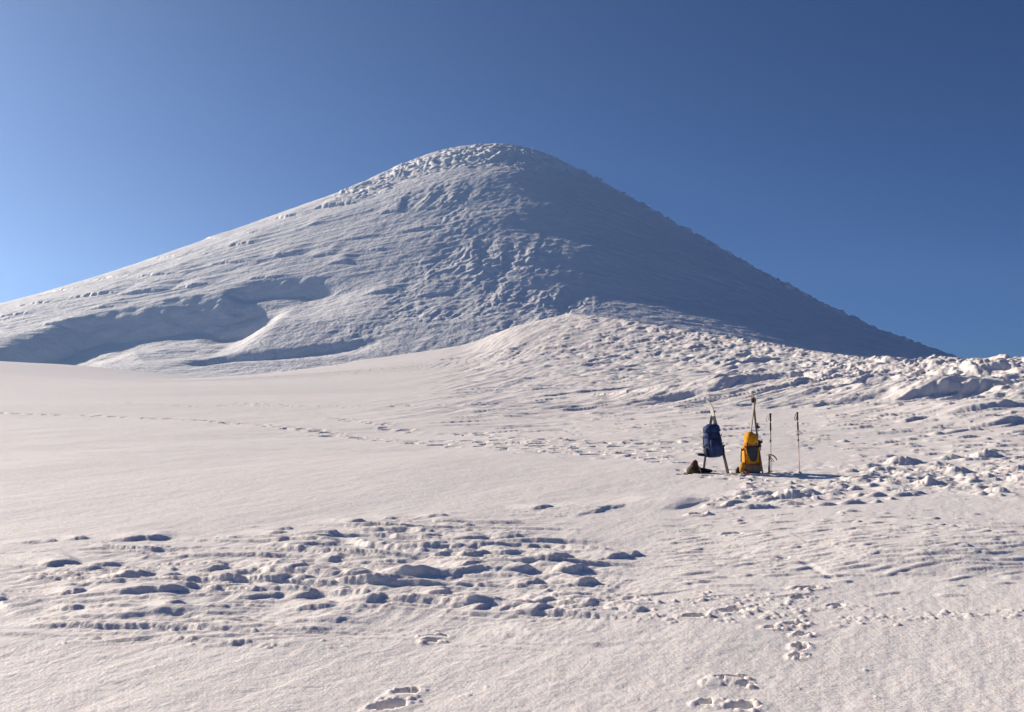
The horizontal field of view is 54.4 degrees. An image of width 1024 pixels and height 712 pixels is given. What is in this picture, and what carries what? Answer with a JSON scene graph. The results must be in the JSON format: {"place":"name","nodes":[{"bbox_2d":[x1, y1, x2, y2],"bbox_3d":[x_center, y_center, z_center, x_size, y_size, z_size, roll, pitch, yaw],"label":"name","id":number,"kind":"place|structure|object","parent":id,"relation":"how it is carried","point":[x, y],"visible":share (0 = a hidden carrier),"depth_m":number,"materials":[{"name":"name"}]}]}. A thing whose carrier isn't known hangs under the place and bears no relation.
{"place":"outdoors","nodes":[
{"label":"outdoors","id":0,"kind":"place"},
{"bbox_2d":[0,143,965,377],"bbox_3d":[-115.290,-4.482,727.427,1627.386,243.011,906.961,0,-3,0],"label":"mountain","id":1,"kind":"structure","parent":0,"point":[453,246],"depth_m":421.98,"materials":[{"name":"white snow"}]},
{"bbox_2d":[0,313,1023,711],"bbox_3d":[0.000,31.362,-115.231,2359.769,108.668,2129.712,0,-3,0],"label":"snow field","id":2,"kind":"structure","parent":0,"point":[530,517],"depth_m":11.07,"materials":[{"name":"white snow"}]},
{"bbox_2d":[686,464,701,473],"bbox_3d":[3.650,2.254,19.950,0.285,0.228,0.298,1,-3,-17],"label":"jacket","id":3,"kind":"object","parent":2,"relation":"on","point":[691,469],"visible":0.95,"depth_m":19.86,"materials":[{"name":"green fabric"}]},
{"bbox_2d":[691,460,697,465],"bbox_3d":[3.665,2.147,19.965,0.138,0.127,0.133,0,-3,0],"label":"beanie","id":4,"kind":"object","parent":3,"relation":"on","point":[694,462],"visible":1,"depth_m":19.92,"materials":[{"name":"red fabric"}]},
{"bbox_2d":[695,468,707,472],"bbox_3d":[3.794,2.292,19.947,0.335,0.107,0.201,1,-3,-29],"label":"mitten","id":5,"kind":"object","parent":2,"relation":"on","point":[704,470],"visible":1,"depth_m":19.90,"materials":[{"name":"black fabric"}]},
{"bbox_2d":[703,410,715,467],"bbox_3d":[3.998,1.751,20.165,0.102,1.349,0.097,3,-10,41],"label":"ski","id":6,"kind":"object","parent":2,"relation":"in","point":[710,422],"visible":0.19,"depth_m":20.14,"materials":[{"name":"black plastic"}]},
{"bbox_2d":[706,399,728,473],"bbox_3d":[4.142,1.645,20.058,0.103,1.628,0.108,-6,-13,-29],"label":"ski","id":7,"kind":"object","parent":2,"relation":"in","point":[715,422],"visible":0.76,"depth_m":20.12,"materials":[{"name":"white plastic"}]},
{"bbox_2d":[697,424,724,457],"bbox_3d":[4.005,1.700,20.025,0.597,0.685,0.409,-5,-9,-8],"label":"backpack","id":8,"kind":"object","parent":7,"relation":"hanging from","point":[712,446],"visible":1,"depth_m":19.90,"materials":[{"name":"blue fabric"}]},
{"bbox_2d":[739,398,761,473],"bbox_3d":[4.758,1.616,20.088,0.467,1.565,0.413,-1,-8,-4],"label":"backpack","id":9,"kind":"object","parent":2,"relation":"on","point":[750,463],"visible":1,"depth_m":19.89,"materials":[{"name":"yellow fabric"}]},
{"bbox_2d":[750,391,754,431],"bbox_3d":[4.774,1.585,20.110,0.109,1.760,0.086,12,-9,-20],"label":"ski","id":10,"kind":"object","parent":2,"relation":"in","point":[752,412],"visible":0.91,"depth_m":20.18,"materials":[{"name":"white plastic"}]},
{"bbox_2d":[754,402,762,472],"bbox_3d":[4.992,1.636,20.089,0.103,1.571,0.087,-14,-16,35],"label":"ski","id":11,"kind":"object","parent":2,"relation":"in","point":[757,426],"visible":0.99,"depth_m":20.11,"materials":[{"name":"black plastic"}]},
{"bbox_2d":[766,413,772,471],"bbox_3d":[5.177,1.796,20.005,0.130,1.294,0.084,0,-3,0],"label":"ski pole","id":12,"kind":"object","parent":2,"relation":"in","point":[770,432],"visible":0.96,"depth_m":20.01,"materials":[{"name":"brown metal"}]},
{"bbox_2d":[766,454,776,472],"bbox_3d":[5.198,2.232,19.913,0.215,0.540,0.055,0,-2,14],"label":"ice axe","id":13,"kind":"object","parent":2,"relation":"in","point":[769,457],"visible":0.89,"depth_m":19.92,"materials":[{"name":"red paint"}]},
{"bbox_2d":[794,412,799,472],"bbox_3d":[5.758,1.792,20.024,0.084,1.335,0.130,2,-3,-41],"label":"ski pole","id":14,"kind":"object","parent":2,"relation":"in","point":[798,435],"visible":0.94,"depth_m":20.04,"materials":[{"name":"brown metal"}]},
{"bbox_2d":[0,0,1023,358],"label":"sky","id":15,"kind":"structure","parent":0,"point":[866,157],"materials":[{"name":"blue"}]}
]}

